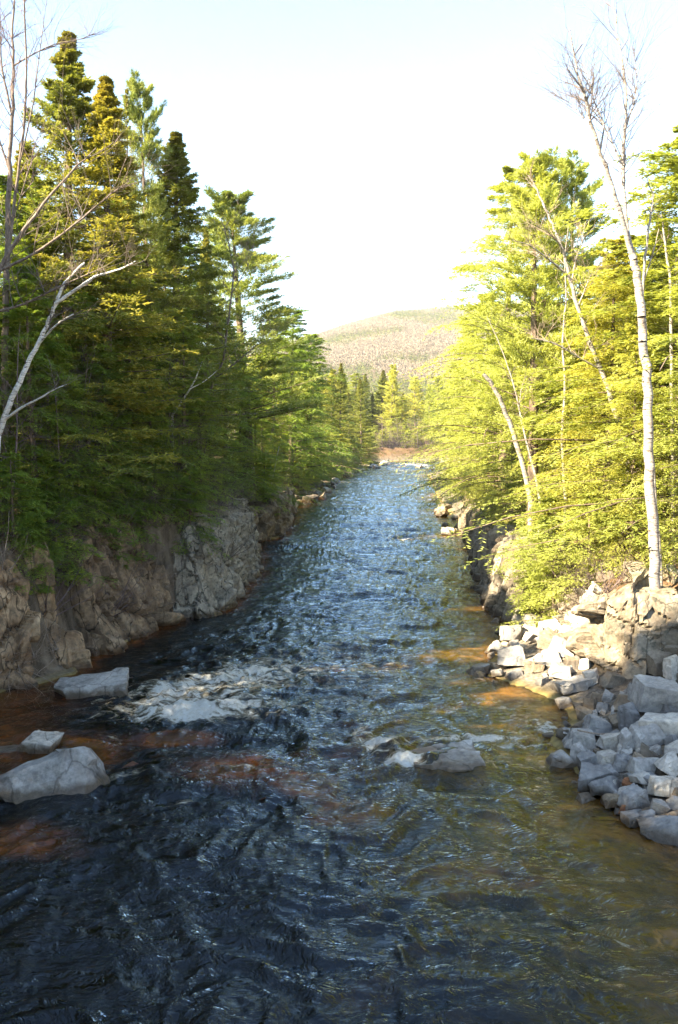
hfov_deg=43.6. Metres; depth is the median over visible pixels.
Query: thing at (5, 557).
bare shrub
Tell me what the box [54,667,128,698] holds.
boulder
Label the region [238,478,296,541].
rock cliff
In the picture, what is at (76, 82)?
spruce tree
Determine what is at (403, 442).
bare shrub
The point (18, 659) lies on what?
bare shrub
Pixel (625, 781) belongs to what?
boulder
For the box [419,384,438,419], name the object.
pine tree
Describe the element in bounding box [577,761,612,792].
boulder
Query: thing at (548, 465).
birch tree
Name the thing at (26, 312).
hemlock tree
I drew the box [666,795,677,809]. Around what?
boulder
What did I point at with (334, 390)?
spruce tree
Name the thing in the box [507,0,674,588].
birch tree
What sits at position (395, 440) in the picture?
bare shrub
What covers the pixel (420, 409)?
hemlock tree
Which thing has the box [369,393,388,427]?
hemlock tree
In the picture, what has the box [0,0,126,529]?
bare tree
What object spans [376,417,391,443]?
bare tree
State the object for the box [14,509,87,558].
bare shrub
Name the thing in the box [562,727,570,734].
stone
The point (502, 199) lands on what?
hemlock tree
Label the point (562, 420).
birch tree
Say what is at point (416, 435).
bare tree
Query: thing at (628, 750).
stone
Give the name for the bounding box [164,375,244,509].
hemlock tree
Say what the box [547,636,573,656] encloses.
boulder
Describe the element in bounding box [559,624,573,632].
stone
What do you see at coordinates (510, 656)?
boulder
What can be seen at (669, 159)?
hemlock tree
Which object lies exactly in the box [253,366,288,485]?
spruce tree
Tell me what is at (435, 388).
hemlock tree
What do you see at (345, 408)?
spruce tree
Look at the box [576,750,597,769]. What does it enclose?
boulder
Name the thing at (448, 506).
stone
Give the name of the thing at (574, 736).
boulder
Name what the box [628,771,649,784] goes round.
boulder
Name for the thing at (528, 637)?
boulder
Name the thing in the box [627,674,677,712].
boulder
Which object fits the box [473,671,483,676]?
stone
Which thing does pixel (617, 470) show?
hemlock tree
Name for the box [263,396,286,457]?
bare tree
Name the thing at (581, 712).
stone
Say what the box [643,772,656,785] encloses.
stone
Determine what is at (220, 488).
bare shrub
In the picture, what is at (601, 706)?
boulder
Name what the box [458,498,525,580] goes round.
rock cliff
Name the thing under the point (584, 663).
stone
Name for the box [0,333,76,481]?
hemlock tree
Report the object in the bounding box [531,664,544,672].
stone
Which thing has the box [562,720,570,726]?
stone
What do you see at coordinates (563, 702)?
boulder
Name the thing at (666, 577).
stone
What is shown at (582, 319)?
birch tree
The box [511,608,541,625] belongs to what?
boulder
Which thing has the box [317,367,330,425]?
spruce tree
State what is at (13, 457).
hemlock tree
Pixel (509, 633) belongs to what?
boulder
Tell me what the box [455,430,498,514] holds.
hemlock tree
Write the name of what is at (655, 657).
boulder
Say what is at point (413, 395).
pine tree
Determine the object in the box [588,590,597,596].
stone
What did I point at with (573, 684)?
boulder
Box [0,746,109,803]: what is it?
boulder
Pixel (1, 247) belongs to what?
hemlock tree
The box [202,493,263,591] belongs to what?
rock cliff
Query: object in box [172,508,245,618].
rock cliff
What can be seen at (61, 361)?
hemlock tree
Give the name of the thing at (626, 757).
boulder
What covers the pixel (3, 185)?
hemlock tree
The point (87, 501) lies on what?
bare shrub
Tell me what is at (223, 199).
pine tree
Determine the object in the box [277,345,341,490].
hemlock tree
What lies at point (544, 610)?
hemlock tree
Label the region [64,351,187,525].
hemlock tree
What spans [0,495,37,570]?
bare shrub
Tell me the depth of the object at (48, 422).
36.23 m
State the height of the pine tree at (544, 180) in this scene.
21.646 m
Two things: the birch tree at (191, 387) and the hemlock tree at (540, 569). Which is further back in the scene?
the birch tree at (191, 387)
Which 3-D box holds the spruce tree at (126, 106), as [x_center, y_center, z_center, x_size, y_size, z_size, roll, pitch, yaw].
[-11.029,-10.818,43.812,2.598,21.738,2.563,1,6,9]
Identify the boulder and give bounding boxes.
[0,744,20,752]
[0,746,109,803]
[16,730,63,753]
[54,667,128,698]
[410,739,485,772]
[466,662,491,674]
[484,640,502,653]
[490,662,506,669]
[491,618,500,622]
[497,645,524,666]
[499,625,522,641]
[504,668,522,680]
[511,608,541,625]
[522,624,535,635]
[522,632,537,642]
[523,658,536,672]
[528,650,561,666]
[546,750,575,767]
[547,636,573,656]
[548,662,571,678]
[550,674,590,694]
[554,696,572,708]
[562,728,596,750]
[563,655,579,672]
[568,611,576,622]
[570,741,585,765]
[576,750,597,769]
[576,792,595,803]
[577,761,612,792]
[581,668,598,686]
[582,714,611,735]
[583,698,598,709]
[588,776,620,796]
[596,702,609,711]
[596,749,617,764]
[599,671,624,688]
[599,732,619,750]
[600,793,619,808]
[612,754,627,771]
[613,694,629,711]
[616,701,640,730]
[616,783,648,810]
[618,727,634,749]
[618,805,625,813]
[620,809,642,827]
[622,657,645,678]
[622,753,631,761]
[622,777,631,785]
[625,757,659,773]
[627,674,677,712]
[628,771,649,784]
[629,717,665,749]
[636,744,662,754]
[637,815,677,846]
[638,712,677,736]
[640,809,655,816]
[646,647,671,675]
[647,775,677,797]
[650,798,669,813]
[654,751,677,776]
[660,704,677,712]
[663,654,677,679]
[665,811,676,815]
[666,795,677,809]
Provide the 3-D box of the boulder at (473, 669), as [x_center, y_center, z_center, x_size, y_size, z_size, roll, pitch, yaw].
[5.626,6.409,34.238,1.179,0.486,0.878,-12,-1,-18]
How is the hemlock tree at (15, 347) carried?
on the ground
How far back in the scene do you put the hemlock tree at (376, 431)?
236.77 m
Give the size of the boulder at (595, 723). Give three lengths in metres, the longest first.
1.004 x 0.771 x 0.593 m
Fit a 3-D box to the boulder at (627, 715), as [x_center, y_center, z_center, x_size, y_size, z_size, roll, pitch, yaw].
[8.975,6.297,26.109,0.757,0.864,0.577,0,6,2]
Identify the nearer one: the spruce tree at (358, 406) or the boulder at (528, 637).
the boulder at (528, 637)
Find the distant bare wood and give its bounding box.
[247,306,547,394]
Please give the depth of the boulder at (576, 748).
24.73 m
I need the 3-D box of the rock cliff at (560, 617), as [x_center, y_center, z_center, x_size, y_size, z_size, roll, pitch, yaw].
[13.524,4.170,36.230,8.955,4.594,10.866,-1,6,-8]
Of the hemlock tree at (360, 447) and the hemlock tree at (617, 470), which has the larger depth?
the hemlock tree at (360, 447)
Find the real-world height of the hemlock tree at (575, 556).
4.899 m
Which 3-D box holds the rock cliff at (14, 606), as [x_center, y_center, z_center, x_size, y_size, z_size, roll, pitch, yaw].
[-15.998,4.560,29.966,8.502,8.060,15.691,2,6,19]
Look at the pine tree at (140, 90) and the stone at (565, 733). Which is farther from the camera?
the pine tree at (140, 90)
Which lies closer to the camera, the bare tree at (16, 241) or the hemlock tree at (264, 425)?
the bare tree at (16, 241)
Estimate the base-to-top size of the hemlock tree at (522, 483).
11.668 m
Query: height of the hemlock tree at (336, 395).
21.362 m
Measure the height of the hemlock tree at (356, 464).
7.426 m
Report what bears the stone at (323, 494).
on the ground
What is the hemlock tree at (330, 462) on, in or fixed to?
on the ground
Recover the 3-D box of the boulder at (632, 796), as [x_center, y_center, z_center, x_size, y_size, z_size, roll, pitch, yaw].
[7.610,7.356,21.872,0.791,0.605,0.598,1,14,-17]
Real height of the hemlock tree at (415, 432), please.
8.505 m
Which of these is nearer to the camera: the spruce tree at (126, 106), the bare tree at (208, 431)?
the spruce tree at (126, 106)
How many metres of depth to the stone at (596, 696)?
29.39 m
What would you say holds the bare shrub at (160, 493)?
on the ground
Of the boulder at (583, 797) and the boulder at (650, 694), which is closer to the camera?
the boulder at (583, 797)
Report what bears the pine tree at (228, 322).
on the ground
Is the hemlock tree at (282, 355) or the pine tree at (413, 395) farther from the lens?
the pine tree at (413, 395)
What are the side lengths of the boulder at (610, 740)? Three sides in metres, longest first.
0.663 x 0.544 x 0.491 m
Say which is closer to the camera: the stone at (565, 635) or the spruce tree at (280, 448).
the stone at (565, 635)
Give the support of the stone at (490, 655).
on the ground
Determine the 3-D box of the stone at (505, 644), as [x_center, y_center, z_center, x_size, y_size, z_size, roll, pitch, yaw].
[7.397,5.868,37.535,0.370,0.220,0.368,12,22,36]
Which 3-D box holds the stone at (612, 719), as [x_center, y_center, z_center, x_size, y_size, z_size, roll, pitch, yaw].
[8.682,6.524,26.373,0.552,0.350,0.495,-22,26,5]
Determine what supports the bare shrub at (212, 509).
on the ground
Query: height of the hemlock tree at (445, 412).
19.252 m
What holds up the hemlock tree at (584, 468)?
on the ground
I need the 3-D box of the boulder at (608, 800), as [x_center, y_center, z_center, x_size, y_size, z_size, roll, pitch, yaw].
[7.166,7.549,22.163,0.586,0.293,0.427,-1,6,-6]
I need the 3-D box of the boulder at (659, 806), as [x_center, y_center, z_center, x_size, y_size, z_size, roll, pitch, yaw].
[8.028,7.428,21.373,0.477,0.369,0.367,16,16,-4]
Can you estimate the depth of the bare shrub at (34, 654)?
33.16 m
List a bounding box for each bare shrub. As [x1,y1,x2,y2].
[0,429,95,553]
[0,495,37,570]
[0,527,29,588]
[0,607,87,679]
[0,613,124,706]
[5,517,133,619]
[5,614,65,663]
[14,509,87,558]
[64,526,202,623]
[66,469,111,522]
[97,512,180,553]
[120,447,194,525]
[125,540,235,622]
[165,514,215,572]
[166,458,245,511]
[184,535,232,577]
[202,455,259,514]
[205,501,263,568]
[206,476,247,505]
[211,458,245,507]
[217,481,276,521]
[370,423,414,450]
[372,425,405,450]
[386,428,423,450]
[531,515,620,625]
[554,559,606,618]
[574,521,668,592]
[613,524,677,569]
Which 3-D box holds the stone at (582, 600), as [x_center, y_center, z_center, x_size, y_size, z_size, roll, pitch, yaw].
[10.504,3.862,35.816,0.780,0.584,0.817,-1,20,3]
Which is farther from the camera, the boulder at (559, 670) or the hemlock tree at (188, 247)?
the hemlock tree at (188, 247)
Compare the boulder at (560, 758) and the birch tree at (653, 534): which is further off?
the birch tree at (653, 534)
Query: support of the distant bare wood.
on the hills
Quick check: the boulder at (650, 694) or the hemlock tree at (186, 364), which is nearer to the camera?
the boulder at (650, 694)
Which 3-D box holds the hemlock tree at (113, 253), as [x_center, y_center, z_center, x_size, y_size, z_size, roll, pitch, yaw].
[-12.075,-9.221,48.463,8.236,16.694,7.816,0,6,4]
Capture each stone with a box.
[122,761,138,767]
[302,494,319,501]
[311,489,320,494]
[318,491,325,498]
[322,487,331,492]
[379,462,390,465]
[434,506,447,512]
[435,509,448,516]
[438,503,451,508]
[441,528,451,534]
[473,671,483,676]
[483,665,490,672]
[487,652,494,658]
[491,669,503,676]
[501,642,508,646]
[509,640,519,645]
[516,642,526,647]
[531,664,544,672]
[532,627,545,635]
[535,676,548,685]
[536,627,559,649]
[540,618,560,624]
[541,623,556,628]
[542,732,553,737]
[556,727,568,738]
[557,631,573,639]
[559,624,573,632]
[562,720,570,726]
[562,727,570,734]
[570,616,587,626]
[571,702,583,708]
[571,720,583,727]
[573,588,585,594]
[575,705,592,719]
[578,658,590,669]
[579,596,585,603]
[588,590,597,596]
[589,581,603,594]
[589,692,602,701]
[595,571,615,581]
[595,737,605,749]
[599,709,605,714]
[601,689,613,702]
[602,763,618,776]
[608,713,617,728]
[610,705,616,714]
[614,807,619,814]
[617,743,632,755]
[617,785,629,794]
[622,772,630,778]
[632,752,645,757]
[640,742,658,757]
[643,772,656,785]
[663,572,669,580]
[663,740,677,754]
[664,735,677,744]
[666,564,677,573]
[672,787,677,795]
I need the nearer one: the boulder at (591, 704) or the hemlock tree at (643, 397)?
the boulder at (591, 704)
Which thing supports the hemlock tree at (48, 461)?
on the ground
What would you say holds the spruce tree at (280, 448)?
on the ground
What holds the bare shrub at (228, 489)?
on the ground
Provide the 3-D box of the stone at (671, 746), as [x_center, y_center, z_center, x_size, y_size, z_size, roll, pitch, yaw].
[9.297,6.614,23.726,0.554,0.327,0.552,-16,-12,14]
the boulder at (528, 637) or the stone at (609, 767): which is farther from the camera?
the boulder at (528, 637)
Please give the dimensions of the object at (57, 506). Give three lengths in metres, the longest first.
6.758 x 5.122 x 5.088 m
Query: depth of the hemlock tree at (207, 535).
44.81 m
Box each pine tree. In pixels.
[89,69,205,498]
[183,184,341,501]
[373,364,409,427]
[403,376,426,427]
[418,393,437,443]
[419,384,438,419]
[453,144,619,531]
[497,148,631,527]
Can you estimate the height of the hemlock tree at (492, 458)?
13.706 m
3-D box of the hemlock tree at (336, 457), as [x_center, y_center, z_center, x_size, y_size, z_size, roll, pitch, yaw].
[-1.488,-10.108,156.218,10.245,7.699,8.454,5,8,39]
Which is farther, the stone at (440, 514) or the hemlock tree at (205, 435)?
the stone at (440, 514)
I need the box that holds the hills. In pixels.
[236,309,602,407]
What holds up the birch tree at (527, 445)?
on the ground
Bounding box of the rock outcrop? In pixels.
[565,561,677,672]
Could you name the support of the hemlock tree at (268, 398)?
on the ground
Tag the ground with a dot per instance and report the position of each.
(164, 536)
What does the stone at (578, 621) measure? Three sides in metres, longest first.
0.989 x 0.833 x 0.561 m
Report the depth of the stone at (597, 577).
35.60 m
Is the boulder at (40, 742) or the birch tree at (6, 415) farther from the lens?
the birch tree at (6, 415)
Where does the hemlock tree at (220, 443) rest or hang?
on the ground
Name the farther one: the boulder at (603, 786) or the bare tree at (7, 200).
the bare tree at (7, 200)
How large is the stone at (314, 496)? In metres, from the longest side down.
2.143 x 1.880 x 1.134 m
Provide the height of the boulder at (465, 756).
1.064 m
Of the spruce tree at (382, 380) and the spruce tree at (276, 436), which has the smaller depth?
the spruce tree at (276, 436)
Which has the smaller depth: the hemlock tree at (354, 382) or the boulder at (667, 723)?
the boulder at (667, 723)
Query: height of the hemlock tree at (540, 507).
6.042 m
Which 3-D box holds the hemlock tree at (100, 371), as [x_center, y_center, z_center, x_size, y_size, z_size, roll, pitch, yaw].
[-11.702,-4.682,39.406,6.423,10.752,6.021,-2,6,-18]
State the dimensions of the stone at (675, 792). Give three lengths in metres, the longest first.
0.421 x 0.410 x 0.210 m
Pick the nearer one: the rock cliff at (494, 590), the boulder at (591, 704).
the boulder at (591, 704)
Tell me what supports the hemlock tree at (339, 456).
on the ground
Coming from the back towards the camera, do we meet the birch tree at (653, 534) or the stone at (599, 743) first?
the birch tree at (653, 534)
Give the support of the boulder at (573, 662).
on the ground
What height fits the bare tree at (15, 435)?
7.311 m
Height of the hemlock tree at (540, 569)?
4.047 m
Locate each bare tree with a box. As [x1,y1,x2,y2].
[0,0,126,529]
[0,47,204,311]
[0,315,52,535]
[0,372,43,515]
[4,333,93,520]
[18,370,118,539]
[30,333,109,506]
[60,321,152,501]
[143,338,212,512]
[176,385,210,465]
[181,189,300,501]
[186,393,230,465]
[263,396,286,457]
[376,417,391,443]
[384,418,407,442]
[407,416,425,446]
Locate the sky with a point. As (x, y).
(375, 133)
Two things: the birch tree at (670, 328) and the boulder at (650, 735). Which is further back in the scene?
the birch tree at (670, 328)
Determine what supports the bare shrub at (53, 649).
on the ground
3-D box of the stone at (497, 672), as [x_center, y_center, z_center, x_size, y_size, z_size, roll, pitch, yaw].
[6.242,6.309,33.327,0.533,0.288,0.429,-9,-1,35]
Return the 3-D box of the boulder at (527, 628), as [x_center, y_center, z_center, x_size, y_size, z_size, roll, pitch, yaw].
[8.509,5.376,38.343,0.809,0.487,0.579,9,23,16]
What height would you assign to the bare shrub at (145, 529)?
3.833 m
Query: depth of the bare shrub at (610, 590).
34.33 m
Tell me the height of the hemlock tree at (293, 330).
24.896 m
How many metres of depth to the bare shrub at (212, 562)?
44.98 m
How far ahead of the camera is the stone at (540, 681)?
31.87 m
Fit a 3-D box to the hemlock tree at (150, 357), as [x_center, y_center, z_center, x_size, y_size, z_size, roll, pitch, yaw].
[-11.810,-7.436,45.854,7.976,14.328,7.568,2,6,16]
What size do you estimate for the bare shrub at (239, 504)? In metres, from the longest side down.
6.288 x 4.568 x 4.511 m
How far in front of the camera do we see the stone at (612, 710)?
27.31 m
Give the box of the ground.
[0,436,677,877]
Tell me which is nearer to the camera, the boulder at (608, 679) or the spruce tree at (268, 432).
the boulder at (608, 679)
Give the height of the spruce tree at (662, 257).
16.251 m
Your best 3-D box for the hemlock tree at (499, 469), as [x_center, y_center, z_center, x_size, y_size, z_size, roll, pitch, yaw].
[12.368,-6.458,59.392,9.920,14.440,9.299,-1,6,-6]
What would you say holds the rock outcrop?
on the ground
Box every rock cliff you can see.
[0,524,92,689]
[59,511,185,656]
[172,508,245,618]
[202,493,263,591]
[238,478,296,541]
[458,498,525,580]
[468,531,587,624]
[547,559,663,624]
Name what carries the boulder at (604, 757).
on the ground
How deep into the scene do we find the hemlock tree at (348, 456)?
165.92 m
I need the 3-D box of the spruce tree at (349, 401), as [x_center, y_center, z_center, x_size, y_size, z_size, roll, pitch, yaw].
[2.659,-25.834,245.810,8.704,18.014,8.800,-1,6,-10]
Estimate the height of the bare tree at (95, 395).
9.928 m
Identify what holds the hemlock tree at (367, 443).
on the ground
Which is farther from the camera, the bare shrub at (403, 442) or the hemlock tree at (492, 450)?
the bare shrub at (403, 442)
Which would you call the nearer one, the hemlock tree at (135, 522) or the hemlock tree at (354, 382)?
the hemlock tree at (135, 522)
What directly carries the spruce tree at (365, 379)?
on the ground
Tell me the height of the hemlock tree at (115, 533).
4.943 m
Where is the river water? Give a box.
[0,460,677,1023]
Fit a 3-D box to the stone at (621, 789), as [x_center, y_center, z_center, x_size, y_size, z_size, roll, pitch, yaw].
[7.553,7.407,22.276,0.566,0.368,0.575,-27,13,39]
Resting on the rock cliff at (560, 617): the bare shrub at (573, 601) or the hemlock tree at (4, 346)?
the bare shrub at (573, 601)
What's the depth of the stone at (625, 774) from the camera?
23.03 m
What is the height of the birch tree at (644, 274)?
15.751 m
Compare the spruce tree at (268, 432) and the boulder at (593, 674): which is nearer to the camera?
the boulder at (593, 674)
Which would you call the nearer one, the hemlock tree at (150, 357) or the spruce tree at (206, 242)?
the hemlock tree at (150, 357)
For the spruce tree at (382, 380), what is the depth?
266.02 m
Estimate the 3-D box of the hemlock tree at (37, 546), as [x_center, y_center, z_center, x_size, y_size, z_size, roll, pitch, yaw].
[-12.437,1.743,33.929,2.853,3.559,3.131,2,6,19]
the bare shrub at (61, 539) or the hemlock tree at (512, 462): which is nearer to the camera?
the bare shrub at (61, 539)
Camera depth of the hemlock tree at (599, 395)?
52.62 m
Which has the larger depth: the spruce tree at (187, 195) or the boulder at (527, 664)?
the spruce tree at (187, 195)
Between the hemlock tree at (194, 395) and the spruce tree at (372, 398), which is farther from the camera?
the spruce tree at (372, 398)
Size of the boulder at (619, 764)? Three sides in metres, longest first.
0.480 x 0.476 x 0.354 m
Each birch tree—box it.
[0,221,153,446]
[171,355,218,507]
[482,373,533,535]
[487,305,543,531]
[497,153,630,554]
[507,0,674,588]
[539,429,560,497]
[552,226,577,543]
[631,171,664,585]
[646,196,677,563]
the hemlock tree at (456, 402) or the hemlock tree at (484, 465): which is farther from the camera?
the hemlock tree at (456, 402)
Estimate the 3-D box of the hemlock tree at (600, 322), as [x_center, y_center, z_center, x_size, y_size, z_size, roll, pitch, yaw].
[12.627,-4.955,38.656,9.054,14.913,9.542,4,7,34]
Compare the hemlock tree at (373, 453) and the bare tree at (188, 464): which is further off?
the hemlock tree at (373, 453)
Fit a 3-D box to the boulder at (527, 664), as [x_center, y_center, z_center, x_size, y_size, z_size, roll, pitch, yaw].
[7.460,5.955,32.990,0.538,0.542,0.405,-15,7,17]
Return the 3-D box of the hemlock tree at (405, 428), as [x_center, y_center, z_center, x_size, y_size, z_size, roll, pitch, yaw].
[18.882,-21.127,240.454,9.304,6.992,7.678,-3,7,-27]
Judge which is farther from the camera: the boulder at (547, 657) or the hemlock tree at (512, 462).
the hemlock tree at (512, 462)
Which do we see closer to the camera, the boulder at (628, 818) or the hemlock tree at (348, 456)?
the boulder at (628, 818)
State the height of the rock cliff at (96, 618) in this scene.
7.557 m
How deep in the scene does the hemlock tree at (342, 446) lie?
167.40 m
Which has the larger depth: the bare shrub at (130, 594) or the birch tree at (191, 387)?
the birch tree at (191, 387)
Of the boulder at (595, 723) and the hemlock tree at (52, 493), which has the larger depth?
the hemlock tree at (52, 493)
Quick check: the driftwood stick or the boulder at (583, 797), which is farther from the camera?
the driftwood stick
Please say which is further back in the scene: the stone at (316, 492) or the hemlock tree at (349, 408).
the hemlock tree at (349, 408)
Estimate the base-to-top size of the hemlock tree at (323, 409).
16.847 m
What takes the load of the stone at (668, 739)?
on the ground
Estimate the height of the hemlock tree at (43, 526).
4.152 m
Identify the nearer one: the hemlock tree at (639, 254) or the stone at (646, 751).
the stone at (646, 751)
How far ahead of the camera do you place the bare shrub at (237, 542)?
49.20 m
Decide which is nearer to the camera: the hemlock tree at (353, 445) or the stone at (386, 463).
the hemlock tree at (353, 445)
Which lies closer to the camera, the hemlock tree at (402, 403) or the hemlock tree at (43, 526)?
the hemlock tree at (43, 526)
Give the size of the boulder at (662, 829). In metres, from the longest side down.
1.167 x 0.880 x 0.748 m
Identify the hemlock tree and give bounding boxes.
[0,174,122,495]
[0,182,148,466]
[0,189,51,465]
[0,215,132,496]
[0,265,100,531]
[0,317,92,527]
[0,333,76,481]
[0,338,125,526]
[0,452,55,556]
[0,497,86,593]
[8,512,77,594]
[10,455,105,584]
[10,477,119,591]
[18,291,160,526]
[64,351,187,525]
[64,473,145,568]
[76,283,216,529]
[80,200,197,481]
[80,241,197,498]
[96,466,164,561]
[114,361,211,519]
[125,307,244,513]
[142,252,231,477]
[152,233,233,488]
[159,467,232,561]
[160,242,261,497]
[160,363,247,486]
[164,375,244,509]
[195,316,282,495]
[209,362,295,500]
[216,442,266,512]
[223,317,326,505]
[230,379,295,503]
[232,389,302,505]
[254,453,289,516]
[258,309,365,493]
[277,333,360,483]
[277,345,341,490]
[285,362,352,487]
[294,458,315,494]
[297,469,320,491]
[312,434,340,478]
[313,383,327,426]
[317,369,354,435]
[323,437,351,477]
[330,440,352,472]
[331,432,356,469]
[333,385,358,442]
[335,434,358,472]
[335,448,350,474]
[336,443,356,470]
[339,373,383,439]
[346,438,374,470]
[348,435,366,467]
[352,444,369,466]
[357,434,376,464]
[362,434,385,463]
[363,442,379,462]
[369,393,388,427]
[370,425,387,446]
[380,125,677,568]
[381,397,414,446]
[382,418,402,447]
[392,165,599,520]
[392,425,423,448]
[394,397,421,429]
[399,363,473,490]
[403,316,491,496]
[404,294,522,514]
[408,421,426,446]
[413,400,438,431]
[422,424,442,447]
[423,378,449,437]
[431,373,497,501]
[441,316,556,523]
[443,416,466,489]
[448,352,516,498]
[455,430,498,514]
[457,296,613,532]
[466,374,525,502]
[471,477,525,547]
[484,367,560,524]
[485,496,584,612]
[493,544,574,630]
[495,233,677,536]
[495,352,607,525]
[495,498,575,585]
[496,512,537,554]
[496,542,564,630]
[501,237,677,552]
[512,320,663,523]
[516,491,638,597]
[527,284,625,487]
[554,298,673,481]
[560,316,677,579]
[564,366,640,520]
[568,457,669,574]
[576,296,677,507]
[584,254,677,578]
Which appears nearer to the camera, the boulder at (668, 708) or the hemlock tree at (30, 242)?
the boulder at (668, 708)
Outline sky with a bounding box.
[0,0,677,347]
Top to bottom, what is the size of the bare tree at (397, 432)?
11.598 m
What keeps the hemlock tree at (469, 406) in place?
on the ground
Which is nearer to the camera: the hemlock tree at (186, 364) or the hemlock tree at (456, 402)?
the hemlock tree at (186, 364)
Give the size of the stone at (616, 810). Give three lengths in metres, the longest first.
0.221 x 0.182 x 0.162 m
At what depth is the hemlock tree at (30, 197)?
43.11 m
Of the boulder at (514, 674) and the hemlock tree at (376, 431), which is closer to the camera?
the boulder at (514, 674)
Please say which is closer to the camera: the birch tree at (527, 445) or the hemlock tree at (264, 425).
the birch tree at (527, 445)
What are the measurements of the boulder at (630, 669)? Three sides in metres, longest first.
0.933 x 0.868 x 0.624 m
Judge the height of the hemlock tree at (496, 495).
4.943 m
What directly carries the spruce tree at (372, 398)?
on the ground
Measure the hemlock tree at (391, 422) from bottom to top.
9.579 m
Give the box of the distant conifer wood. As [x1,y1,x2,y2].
[245,301,565,432]
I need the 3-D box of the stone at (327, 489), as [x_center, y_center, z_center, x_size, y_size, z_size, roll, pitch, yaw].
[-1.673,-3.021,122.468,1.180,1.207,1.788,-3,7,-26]
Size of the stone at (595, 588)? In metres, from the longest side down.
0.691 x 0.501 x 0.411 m
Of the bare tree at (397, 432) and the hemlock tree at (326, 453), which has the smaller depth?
the hemlock tree at (326, 453)
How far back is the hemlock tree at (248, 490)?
69.54 m
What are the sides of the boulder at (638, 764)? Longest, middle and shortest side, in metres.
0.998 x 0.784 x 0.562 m
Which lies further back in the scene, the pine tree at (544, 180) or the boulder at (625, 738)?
the pine tree at (544, 180)
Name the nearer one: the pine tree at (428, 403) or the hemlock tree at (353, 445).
the hemlock tree at (353, 445)
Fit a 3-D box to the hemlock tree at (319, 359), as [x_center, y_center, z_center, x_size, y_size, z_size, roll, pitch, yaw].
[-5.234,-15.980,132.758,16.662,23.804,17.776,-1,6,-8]
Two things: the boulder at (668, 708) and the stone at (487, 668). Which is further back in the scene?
the stone at (487, 668)
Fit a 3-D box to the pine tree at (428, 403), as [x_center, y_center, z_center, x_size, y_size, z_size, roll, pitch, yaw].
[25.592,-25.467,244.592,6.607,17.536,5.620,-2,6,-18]
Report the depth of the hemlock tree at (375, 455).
207.88 m
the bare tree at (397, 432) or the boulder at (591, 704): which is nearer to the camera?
the boulder at (591, 704)
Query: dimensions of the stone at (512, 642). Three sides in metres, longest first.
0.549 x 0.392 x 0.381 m
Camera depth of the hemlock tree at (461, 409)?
90.62 m
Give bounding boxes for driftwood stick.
[577,729,607,734]
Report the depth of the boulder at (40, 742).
25.81 m
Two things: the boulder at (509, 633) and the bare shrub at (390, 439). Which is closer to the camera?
the boulder at (509, 633)
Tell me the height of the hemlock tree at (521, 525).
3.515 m
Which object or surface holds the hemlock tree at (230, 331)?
on the ground
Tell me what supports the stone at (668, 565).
on the ground
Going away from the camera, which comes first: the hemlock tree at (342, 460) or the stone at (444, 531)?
the stone at (444, 531)
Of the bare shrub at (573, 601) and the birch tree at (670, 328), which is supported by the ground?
the birch tree at (670, 328)
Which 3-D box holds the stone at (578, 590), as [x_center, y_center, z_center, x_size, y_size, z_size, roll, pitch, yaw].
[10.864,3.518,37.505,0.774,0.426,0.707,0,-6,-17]
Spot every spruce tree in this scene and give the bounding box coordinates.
[0,30,208,494]
[0,73,204,510]
[0,138,94,407]
[77,177,164,494]
[112,83,151,477]
[113,130,281,501]
[187,231,259,499]
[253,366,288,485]
[254,381,288,470]
[269,392,293,477]
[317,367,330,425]
[321,363,358,460]
[322,376,344,438]
[341,392,359,437]
[344,378,378,463]
[354,374,377,440]
[362,369,403,439]
[362,393,384,433]
[567,217,677,516]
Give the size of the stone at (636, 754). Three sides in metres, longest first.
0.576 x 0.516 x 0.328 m
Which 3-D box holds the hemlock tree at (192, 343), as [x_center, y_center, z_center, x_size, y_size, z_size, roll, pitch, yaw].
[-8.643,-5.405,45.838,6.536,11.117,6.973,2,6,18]
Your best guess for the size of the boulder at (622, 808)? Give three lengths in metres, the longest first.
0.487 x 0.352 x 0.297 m
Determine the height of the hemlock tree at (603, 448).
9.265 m
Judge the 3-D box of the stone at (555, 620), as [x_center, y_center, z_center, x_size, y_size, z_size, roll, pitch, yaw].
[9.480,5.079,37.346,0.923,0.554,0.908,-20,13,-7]
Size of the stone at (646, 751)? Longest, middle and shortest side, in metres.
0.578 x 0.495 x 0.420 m
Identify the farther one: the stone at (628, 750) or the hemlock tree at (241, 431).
the hemlock tree at (241, 431)
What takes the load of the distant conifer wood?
on the hills
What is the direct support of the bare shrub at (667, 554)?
on the ground
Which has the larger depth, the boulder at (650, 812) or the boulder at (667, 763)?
the boulder at (667, 763)
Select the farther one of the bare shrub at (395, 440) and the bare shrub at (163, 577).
the bare shrub at (395, 440)
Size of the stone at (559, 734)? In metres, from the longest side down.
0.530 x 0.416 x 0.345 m
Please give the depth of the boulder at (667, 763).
22.59 m
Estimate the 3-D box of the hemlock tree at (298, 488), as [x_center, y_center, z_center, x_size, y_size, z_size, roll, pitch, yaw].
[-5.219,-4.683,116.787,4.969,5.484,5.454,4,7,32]
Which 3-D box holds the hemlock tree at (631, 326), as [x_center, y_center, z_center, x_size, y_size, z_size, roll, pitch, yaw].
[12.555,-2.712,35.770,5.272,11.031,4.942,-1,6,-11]
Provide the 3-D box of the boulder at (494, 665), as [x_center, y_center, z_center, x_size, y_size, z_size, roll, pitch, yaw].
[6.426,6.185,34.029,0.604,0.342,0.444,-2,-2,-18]
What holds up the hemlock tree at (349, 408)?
on the ground
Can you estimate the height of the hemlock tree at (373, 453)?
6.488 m

